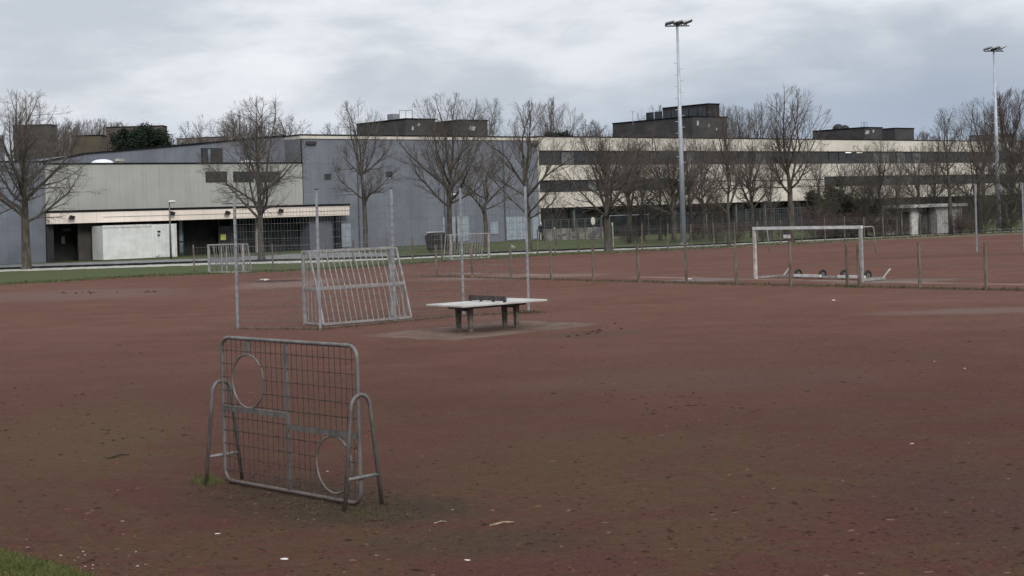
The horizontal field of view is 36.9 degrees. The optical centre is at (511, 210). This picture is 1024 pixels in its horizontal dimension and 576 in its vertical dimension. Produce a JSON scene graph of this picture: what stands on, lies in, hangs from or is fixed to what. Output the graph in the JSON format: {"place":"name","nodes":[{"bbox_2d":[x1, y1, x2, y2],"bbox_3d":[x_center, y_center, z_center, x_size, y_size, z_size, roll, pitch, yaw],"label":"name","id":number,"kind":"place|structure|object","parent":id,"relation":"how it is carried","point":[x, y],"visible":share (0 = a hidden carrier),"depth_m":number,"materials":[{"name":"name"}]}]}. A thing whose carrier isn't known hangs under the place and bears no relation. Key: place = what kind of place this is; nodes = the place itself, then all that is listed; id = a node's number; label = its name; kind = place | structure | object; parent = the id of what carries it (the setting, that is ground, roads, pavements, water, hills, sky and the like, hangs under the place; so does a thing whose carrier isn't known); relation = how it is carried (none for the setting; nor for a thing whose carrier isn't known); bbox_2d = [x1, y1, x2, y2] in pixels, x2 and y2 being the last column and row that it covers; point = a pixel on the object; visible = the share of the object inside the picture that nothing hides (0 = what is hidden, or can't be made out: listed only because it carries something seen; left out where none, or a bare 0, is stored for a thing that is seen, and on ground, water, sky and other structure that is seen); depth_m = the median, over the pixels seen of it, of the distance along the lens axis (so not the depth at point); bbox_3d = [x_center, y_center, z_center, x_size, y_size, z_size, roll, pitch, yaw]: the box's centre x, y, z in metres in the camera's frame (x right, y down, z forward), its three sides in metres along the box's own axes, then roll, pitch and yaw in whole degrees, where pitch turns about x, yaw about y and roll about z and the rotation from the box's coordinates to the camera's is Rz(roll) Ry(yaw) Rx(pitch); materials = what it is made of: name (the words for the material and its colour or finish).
{"place":"outdoors","nodes":[
{"label":"outdoors","id":0,"kind":"place"},
{"bbox_2d":[0,217,1021,574],"bbox_3d":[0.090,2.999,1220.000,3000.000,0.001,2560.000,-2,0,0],"label":"ground","id":1,"kind":"structure","parent":0,"point":[12,277],"depth_m":114.75,"materials":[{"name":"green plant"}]},
{"bbox_2d":[12,124,57,160],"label":"apartment block","id":2,"kind":"structure","parent":1,"relation":"on","point":[48,132],"depth_m":205.00,"materials":[{"name":"brown concrete"}]},
{"bbox_2d":[0,546,97,575],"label":"grass","id":3,"kind":"structure","parent":1,"relation":"on","point":[18,563],"depth_m":13.36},
{"bbox_2d":[0,88,103,268],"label":"bare tree","id":4,"kind":"object","parent":1,"relation":"on","point":[22,177],"visible":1,"depth_m":104.97,"materials":[{"name":"brown plant"}]},
{"bbox_2d":[15,116,104,159],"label":"bare tree","id":5,"kind":"object","parent":1,"relation":"on","point":[49,141],"visible":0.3,"depth_m":189.44,"materials":[{"name":"brown plant"}]},
{"bbox_2d":[72,135,106,222],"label":"apartment block","id":6,"kind":"structure","parent":1,"relation":"on","point":[93,139],"depth_m":215.00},
{"bbox_2d":[63,117,117,152],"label":"bare tree","id":7,"kind":"object","parent":1,"relation":"on","point":[92,131],"visible":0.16,"depth_m":229.13,"materials":[{"name":"brown plant"}]},
{"bbox_2d":[92,224,176,259],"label":"storage container","id":8,"kind":"object","parent":1,"relation":"on","point":[111,242],"visible":0.97,"depth_m":124.88,"materials":[{"name":"white metal"}]},
{"bbox_2d":[155,231,163,255],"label":"door","id":9,"kind":"structure","parent":8,"relation":"in","point":[159,240],"depth_m":126.29,"materials":[{"name":"white metal"}]},
{"bbox_2d":[106,125,166,221],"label":"apartment block","id":10,"kind":"structure","parent":1,"relation":"on","point":[112,129],"depth_m":240.00,"materials":[{"name":"brown concrete"}]},
{"bbox_2d":[103,121,173,221],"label":"evergreen tree","id":11,"kind":"object","parent":1,"relation":"on","point":[144,136],"visible":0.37,"depth_m":193.59,"materials":[{"name":"green plant"}]},
{"bbox_2d":[0,252,386,266],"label":"forecourt","id":12,"kind":"structure","parent":1,"relation":"on","point":[295,256],"depth_m":116.64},
{"bbox_2d":[43,159,349,262],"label":"entrance annex","id":13,"kind":"object","parent":1,"relation":"on","point":[134,193],"visible":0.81,"depth_m":129.61,"materials":[{"name":"beige concrete"}]},
{"bbox_2d":[218,219,232,253],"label":"door","id":14,"kind":"structure","parent":13,"relation":"in","point":[227,230],"depth_m":134.57,"materials":[{"name":"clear glass"}]},
{"bbox_2d":[232,218,244,252],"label":"window","id":15,"kind":"structure","parent":13,"relation":"in","point":[240,230],"depth_m":135.42,"materials":[{"name":"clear glass"}]},
{"bbox_2d":[244,218,254,252],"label":"window","id":16,"kind":"structure","parent":13,"relation":"in","point":[250,237],"depth_m":136.12,"materials":[{"name":"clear glass"}]},
{"bbox_2d":[269,217,282,251],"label":"window","id":17,"kind":"structure","parent":13,"relation":"in","point":[277,230],"depth_m":137.86,"materials":[{"name":"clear glass"}]},
{"bbox_2d":[282,217,295,250],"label":"window","id":18,"kind":"structure","parent":13,"relation":"in","point":[290,239],"depth_m":138.67,"materials":[{"name":"black glass"}]},
{"bbox_2d":[172,108,272,144],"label":"bare tree","id":19,"kind":"object","parent":1,"relation":"on","point":[221,137],"visible":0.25,"depth_m":189.70,"materials":[{"name":"brown plant"}]},
{"bbox_2d":[207,243,251,272],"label":"cage goal","id":20,"kind":"object","parent":1,"relation":"on","point":[222,260],"visible":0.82,"depth_m":86.09,"materials":[{"name":"metal"}]},
{"bbox_2d":[196,93,310,259],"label":"bare tree","id":21,"kind":"object","parent":1,"relation":"on","point":[246,146],"visible":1,"depth_m":111.83,"materials":[{"name":"brown plant"}]},
{"bbox_2d":[0,110,540,264],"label":"sports hall","id":22,"kind":"structure","parent":1,"relation":"on","point":[318,165],"depth_m":142.79,"materials":[{"name":"metal"}]},
{"bbox_2d":[201,148,222,161],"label":"window","id":23,"kind":"structure","parent":22,"relation":"in","point":[211,151],"depth_m":134.80,"materials":[{"name":"grey glass"}]},
{"bbox_2d":[442,216,469,240],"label":"door leaf","id":24,"kind":"structure","parent":22,"relation":"in","point":[464,220],"depth_m":149.02,"materials":[{"name":"metal"}]},
{"bbox_2d":[506,216,524,239],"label":"door leaf","id":25,"kind":"structure","parent":22,"relation":"in","point":[511,228],"depth_m":153.53,"materials":[{"name":"metal"}]},
{"bbox_2d":[237,117,318,137],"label":"bare tree","id":26,"kind":"object","parent":1,"relation":"on","point":[274,134],"visible":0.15,"depth_m":190.48,"materials":[{"name":"brown plant"}]},
{"bbox_2d":[192,234,476,271],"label":"post fence","id":27,"kind":"object","parent":1,"relation":"on","point":[352,253],"visible":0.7,"depth_m":91.20,"materials":[{"name":"grey metal"}]},
{"bbox_2d":[328,99,401,252],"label":"bare tree","id":28,"kind":"object","parent":1,"relation":"on","point":[361,172],"visible":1,"depth_m":122.56,"materials":[{"name":"brown plant"}]},
{"bbox_2d":[425,231,446,251],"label":"waste bin","id":29,"kind":"object","parent":1,"relation":"on","point":[430,244],"visible":0.62,"depth_m":118.48,"materials":[{"name":"black plastic"}]},
{"bbox_2d":[383,92,509,251],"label":"bare tree","id":30,"kind":"object","parent":1,"relation":"on","point":[452,183],"visible":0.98,"depth_m":117.91,"materials":[{"name":"brown plant"}]},
{"bbox_2d":[443,233,489,259],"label":"cage goal","id":31,"kind":"object","parent":1,"relation":"on","point":[451,243],"visible":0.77,"depth_m":97.63,"materials":[{"name":"metal"}]},
{"bbox_2d":[437,150,532,246],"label":"bare tree","id":32,"kind":"object","parent":1,"relation":"on","point":[484,208],"visible":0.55,"depth_m":131.36,"materials":[{"name":"brown plant"}]},
{"bbox_2d":[469,98,505,135],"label":"bare tree","id":33,"kind":"object","parent":1,"relation":"on","point":[495,122],"visible":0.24,"depth_m":175.38,"materials":[{"name":"brown plant"}]},
{"bbox_2d":[0,231,1017,271],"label":"path kerb","id":34,"kind":"structure","parent":1,"relation":"on","point":[97,267],"depth_m":105.38,"materials":[{"name":"concrete"}]},
{"bbox_2d":[862,212,893,236],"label":"bare shrub","id":35,"kind":"object","parent":34,"relation":"on","point":[876,229],"visible":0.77,"depth_m":124.11,"materials":[{"name":"brown plant"}]},
{"bbox_2d":[951,182,972,233],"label":"tree","id":36,"kind":"object","parent":34,"relation":"on","point":[963,206],"visible":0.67,"depth_m":126.08,"materials":[{"name":"brown plant"}]},
{"bbox_2d":[985,160,1022,231],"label":"tree","id":37,"kind":"object","parent":34,"relation":"on","point":[1003,211],"visible":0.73,"depth_m":127.99,"materials":[{"name":"brown plant"}]},
{"bbox_2d":[0,234,1023,575],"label":"clay pitch","id":38,"kind":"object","parent":1,"relation":"on","point":[168,332],"visible":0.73,"depth_m":22.22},
{"bbox_2d":[187,470,245,487],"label":"grass","id":39,"kind":"structure","parent":38,"relation":"on","point":[211,480],"depth_m":17.55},
{"bbox_2d":[204,336,383,511],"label":"target wall","id":40,"kind":"structure","parent":38,"relation":"on","point":[348,434],"depth_m":16.62,"materials":[{"name":"metal"}]},
{"bbox_2d":[186,468,423,541],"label":"soil crumbs","id":41,"kind":"object","parent":38,"relation":"on","point":[315,515],"visible":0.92,"depth_m":15.91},
{"bbox_2d":[218,480,436,523],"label":"weeds","id":42,"kind":"object","parent":38,"relation":"on","point":[371,512],"visible":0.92,"depth_m":15.60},
{"bbox_2d":[301,247,411,324],"bbox_3d":[-4.362,2.097,43.393,3.030,2.070,1.025,-2,0,-39],"label":"cage goal","id":43,"kind":"object","parent":38,"relation":"on","point":[388,283],"visible":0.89,"depth_m":43.12,"materials":[{"name":"metal"}]},
{"bbox_2d":[232,185,529,329],"bbox_3d":[-3.212,1.227,42.693,8.676,3.740,2.090,-2,0,-24],"label":"ball fence","id":44,"kind":"object","parent":38,"relation":"on","point":[391,205],"visible":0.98,"depth_m":42.12,"materials":[{"name":"metal"}]},
{"bbox_2d":[237,309,550,329],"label":"weeds","id":45,"kind":"object","parent":38,"relation":"on","point":[531,312],"visible":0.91,"depth_m":42.62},
{"bbox_2d":[426,295,546,331],"bbox_3d":[-0.623,2.586,39.100,2.740,0.868,1.536,-2,0,-40],"label":"table tennis","id":46,"kind":"object","parent":38,"relation":"on","point":[487,301],"visible":1,"depth_m":38.80,"materials":[{"name":"concrete"}]},
{"bbox_2d":[0,230,1022,284],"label":"grass","id":47,"kind":"structure","parent":38,"relation":"on","point":[292,270],"depth_m":94.70,"materials":[{"name":"plant"}]},
{"bbox_2d":[0,318,1023,575],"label":"soil crumbs","id":48,"kind":"object","parent":38,"relation":"on","point":[572,510],"visible":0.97,"depth_m":14.71,"materials":[{"name":"soil"}]},
{"bbox_2d":[0,314,1023,575],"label":"clay grit","id":49,"kind":"object","parent":38,"relation":"on","point":[566,496],"visible":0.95,"depth_m":14.87,"materials":[{"name":"gravel"}]},
{"bbox_2d":[21,338,1017,575],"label":"clay grit","id":50,"kind":"object","parent":38,"relation":"on","point":[541,506],"visible":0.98,"depth_m":14.86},
{"bbox_2d":[434,242,1023,289],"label":"post fence","id":51,"kind":"object","parent":38,"relation":"on","point":[790,251],"visible":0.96,"depth_m":56.92,"materials":[{"name":"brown metal"}]},
{"bbox_2d":[434,274,1023,290],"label":"weeds","id":52,"kind":"object","parent":38,"relation":"on","point":[836,285],"visible":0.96,"depth_m":56.10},
{"bbox_2d":[752,226,890,281],"bbox_3d":[11.929,1.628,59.226,1.580,2.120,5.852,-2,0,-35],"label":"football goal","id":53,"kind":"object","parent":38,"relation":"on","point":[823,274],"visible":0.88,"depth_m":59.03,"materials":[{"name":"metal"}]},
{"bbox_2d":[755,491,1019,561],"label":"soil crumbs","id":54,"kind":"object","parent":38,"relation":"on","point":[944,560],"visible":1,"depth_m":14.29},
{"bbox_2d":[974,183,1023,251],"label":"tall fence","id":55,"kind":"object","parent":38,"relation":"on","point":[976,237],"visible":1,"depth_m":83.18,"materials":[{"name":"metal"}]},
{"bbox_2d":[463,98,585,251],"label":"bare tree","id":56,"kind":"object","parent":1,"relation":"on","point":[525,180],"visible":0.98,"depth_m":109.61,"materials":[{"name":"brown plant"}]},
{"bbox_2d":[513,98,586,135],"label":"bare tree","id":57,"kind":"object","parent":1,"relation":"on","point":[550,116],"visible":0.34,"depth_m":189.41,"materials":[{"name":"brown plant"}]},
{"bbox_2d":[540,195,569,244],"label":"bare tree","id":58,"kind":"object","parent":1,"relation":"on","point":[557,215],"visible":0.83,"depth_m":127.50,"materials":[{"name":"brown plant"}]},
{"bbox_2d":[544,218,601,240],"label":"railing fence","id":59,"kind":"object","parent":1,"relation":"on","point":[549,226],"visible":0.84,"depth_m":149.23,"materials":[{"name":"metal"}]},
{"bbox_2d":[549,129,656,250],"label":"bare tree","id":60,"kind":"object","parent":1,"relation":"on","point":[608,203],"visible":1,"depth_m":106.07,"materials":[{"name":"brown plant"}]},
{"bbox_2d":[587,134,669,243],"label":"bare tree","id":61,"kind":"object","parent":1,"relation":"on","point":[630,211],"visible":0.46,"depth_m":127.79,"materials":[{"name":"brown plant"}]},
{"bbox_2d":[619,139,665,240],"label":"bare tree","id":62,"kind":"object","parent":1,"relation":"on","point":[642,216],"visible":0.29,"depth_m":134.91,"materials":[{"name":"brown plant"}]},
{"bbox_2d":[628,123,699,240],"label":"bare tree","id":63,"kind":"object","parent":1,"relation":"on","point":[658,216],"visible":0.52,"depth_m":134.79,"materials":[{"name":"brown plant"}]},
{"bbox_2d":[650,187,679,239],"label":"tree","id":64,"kind":"object","parent":1,"relation":"on","point":[665,224],"visible":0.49,"depth_m":138.40,"materials":[{"name":"brown plant"}]},
{"bbox_2d":[633,140,707,242],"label":"bare tree","id":65,"kind":"object","parent":1,"relation":"on","point":[673,195],"visible":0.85,"depth_m":125.80,"materials":[{"name":"brown plant"}]},
{"bbox_2d":[665,19,692,244],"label":"floodlight mast","id":66,"kind":"object","parent":1,"relation":"on","point":[677,24],"visible":0.99,"depth_m":118.25,"materials":[{"name":"metal"}]},
{"bbox_2d":[649,137,724,240],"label":"bare tree","id":67,"kind":"object","parent":1,"relation":"on","point":[689,205],"visible":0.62,"depth_m":131.82,"materials":[{"name":"brown plant"}]},
{"bbox_2d":[676,133,732,238],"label":"bare tree","id":68,"kind":"object","parent":1,"relation":"on","point":[706,177],"visible":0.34,"depth_m":137.84,"materials":[{"name":"brown plant"}]},
{"bbox_2d":[700,176,729,238],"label":"tree","id":69,"kind":"object","parent":1,"relation":"on","point":[715,217],"visible":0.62,"depth_m":128.59,"materials":[{"name":"brown plant"}]},
{"bbox_2d":[721,105,777,137],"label":"bare tree","id":70,"kind":"object","parent":1,"relation":"on","point":[745,126],"visible":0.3,"depth_m":189.60,"materials":[{"name":"brown plant"}]},
{"bbox_2d":[716,136,786,237],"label":"bare tree","id":71,"kind":"object","parent":1,"relation":"on","point":[749,180],"visible":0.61,"depth_m":135.72,"materials":[{"name":"brown plant"}]},
{"bbox_2d":[729,101,786,137],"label":"bare tree","id":72,"kind":"object","parent":1,"relation":"on","point":[761,117],"visible":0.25,"depth_m":199.62,"materials":[{"name":"brown plant"}]},
{"bbox_2d":[754,154,784,239],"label":"bare tree","id":73,"kind":"object","parent":1,"relation":"on","point":[769,204],"visible":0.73,"depth_m":126.32,"materials":[{"name":"brown plant"}]},
{"bbox_2d":[534,103,1023,238],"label":"school wing","id":74,"kind":"structure","parent":1,"relation":"on","point":[844,138],"depth_m":178.96,"materials":[{"name":"concrete"}]},
{"bbox_2d":[561,151,584,164],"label":"window","id":75,"kind":"structure","parent":74,"relation":"in","point":[567,154],"depth_m":159.10,"materials":[{"name":"grey glass"}]},
{"bbox_2d":[537,211,1021,253],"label":"post fence","id":76,"kind":"object","parent":1,"relation":"on","point":[734,239],"visible":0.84,"depth_m":111.57,"materials":[{"name":"grey metal"}]},
{"bbox_2d":[604,232,1022,252],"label":"bare verge","id":77,"kind":"structure","parent":1,"relation":"on","point":[958,235],"depth_m":116.96,"materials":[{"name":"soil"}]},
{"bbox_2d":[685,103,763,245],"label":"bare tree","id":78,"kind":"object","parent":77,"relation":"on","point":[727,148],"visible":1,"depth_m":111.38,"materials":[{"name":"brown plant"}]},
{"bbox_2d":[750,86,833,242],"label":"bare tree","id":79,"kind":"object","parent":77,"relation":"on","point":[786,165],"visible":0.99,"depth_m":114.59,"materials":[{"name":"brown plant"}]},
{"bbox_2d":[942,210,974,233],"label":"bare shrub","id":80,"kind":"object","parent":77,"relation":"on","point":[968,226],"visible":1,"depth_m":124.50,"materials":[{"name":"brown plant"}]},
{"bbox_2d":[989,134,1023,203],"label":"bare tree","id":81,"kind":"object","parent":77,"relation":"on","point":[1017,174],"visible":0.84,"depth_m":128.10,"materials":[{"name":"brown plant"}]},
{"bbox_2d":[794,204,839,239],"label":"bare shrub","id":82,"kind":"object","parent":1,"relation":"on","point":[809,219],"visible":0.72,"depth_m":122.00,"materials":[{"name":"brown plant"}]},
{"bbox_2d":[792,148,854,237],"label":"bare tree","id":83,"kind":"object","parent":1,"relation":"on","point":[814,176],"visible":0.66,"depth_m":126.60,"materials":[{"name":"brown plant"}]},
{"bbox_2d":[814,188,846,236],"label":"shrub","id":84,"kind":"object","parent":1,"relation":"on","point":[839,211],"visible":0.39,"depth_m":126.81,"materials":[{"name":"green plant"}]},
{"bbox_2d":[810,154,871,236],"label":"bare tree","id":85,"kind":"object","parent":1,"relation":"on","point":[846,171],"visible":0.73,"depth_m":127.43,"materials":[{"name":"brown plant"}]},
{"bbox_2d":[840,199,864,236],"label":"shrub","id":86,"kind":"object","parent":1,"relation":"on","point":[848,206],"visible":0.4,"depth_m":126.62,"materials":[{"name":"green plant"}]},
{"bbox_2d":[836,210,878,236],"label":"bare shrub","id":87,"kind":"object","parent":1,"relation":"on","point":[858,220],"visible":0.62,"depth_m":124.65,"materials":[{"name":"brown plant"}]},
{"bbox_2d":[841,144,891,206],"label":"bare tree","id":88,"kind":"object","parent":1,"relation":"on","point":[860,157],"visible":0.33,"depth_m":149.78,"materials":[{"name":"brown plant"}]},
{"bbox_2d":[844,136,919,235],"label":"bare tree","id":89,"kind":"object","parent":1,"relation":"on","point":[880,170],"visible":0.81,"depth_m":125.46,"materials":[{"name":"brown plant"}]},
{"bbox_2d":[863,147,927,235],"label":"bare tree","id":90,"kind":"object","parent":1,"relation":"on","point":[898,183],"visible":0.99,"depth_m":123.95,"materials":[{"name":"brown plant"}]},
{"bbox_2d":[882,142,955,233],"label":"bare tree","id":91,"kind":"object","parent":1,"relation":"on","point":[937,188],"visible":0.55,"depth_m":128.92,"materials":[{"name":"brown plant"}]},
{"bbox_2d":[884,203,967,234],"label":"shelter hut","id":92,"kind":"object","parent":1,"relation":"on","point":[941,210],"visible":0.56,"depth_m":130.30,"materials":[{"name":"white concrete"}]},
{"bbox_2d":[909,140,954,203],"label":"bare tree","id":93,"kind":"object","parent":1,"relation":"on","point":[929,167],"visible":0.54,"depth_m":171.96,"materials":[{"name":"brown plant"}]},
{"bbox_2d":[919,107,974,233],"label":"bare tree","id":94,"kind":"object","parent":1,"relation":"on","point":[945,146],"visible":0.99,"depth_m":125.44,"materials":[{"name":"brown plant"}]},
{"bbox_2d":[946,98,1002,222],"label":"bare tree","id":95,"kind":"object","parent":1,"relation":"on","point":[982,130],"visible":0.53,"depth_m":175.03,"materials":[{"name":"brown plant"}]},
{"bbox_2d":[930,132,1023,232],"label":"bare tree","id":96,"kind":"object","parent":1,"relation":"on","point":[979,173],"visible":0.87,"depth_m":127.45,"materials":[{"name":"brown plant"}]},
{"bbox_2d":[969,176,1001,232],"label":"tree","id":97,"kind":"object","parent":1,"relation":"on","point":[984,220],"visible":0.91,"depth_m":125.42,"materials":[{"name":"brown plant"}]},
{"bbox_2d":[983,45,1006,229],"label":"floodlight mast","id":98,"kind":"object","parent":1,"relation":"on","point":[995,122],"visible":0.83,"depth_m":135.20,"materials":[{"name":"metal"}]},
{"bbox_2d":[971,83,1023,224],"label":"bare tree","id":99,"kind":"object","parent":1,"relation":"on","point":[1002,125],"visible":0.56,"depth_m":159.72,"materials":[{"name":"brown plant"}]},
{"bbox_2d":[0,229,1022,268],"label":"asphalt path","id":100,"kind":"structure","parent":0,"point":[181,262],"depth_m":111.02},
{"bbox_2d":[726,217,748,242],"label":"bare shrub","id":101,"kind":"object","parent":100,"relation":"on","point":[743,229],"visible":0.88,"depth_m":117.97,"materials":[{"name":"brown plant"}]},
{"bbox_2d":[810,176,849,237],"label":"tree","id":102,"kind":"object","parent":100,"relation":"on","point":[828,202],"visible":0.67,"depth_m":123.68,"materials":[{"name":"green plant"}]},
{"bbox_2d":[844,168,885,236],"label":"tree","id":103,"kind":"object","parent":100,"relation":"on","point":[859,201],"visible":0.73,"depth_m":125.21,"materials":[{"name":"brown plant"}]},
{"bbox_2d":[0,0,1023,223],"label":"sky","id":104,"kind":"structure","parent":0,"point":[878,63],"materials":[{"name":"grey"}]},
{"bbox_2d":[543,227,603,240],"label":"retaining wall","id":105,"kind":"structure","parent":0,"point":[548,233],"depth_m":150.22,"materials":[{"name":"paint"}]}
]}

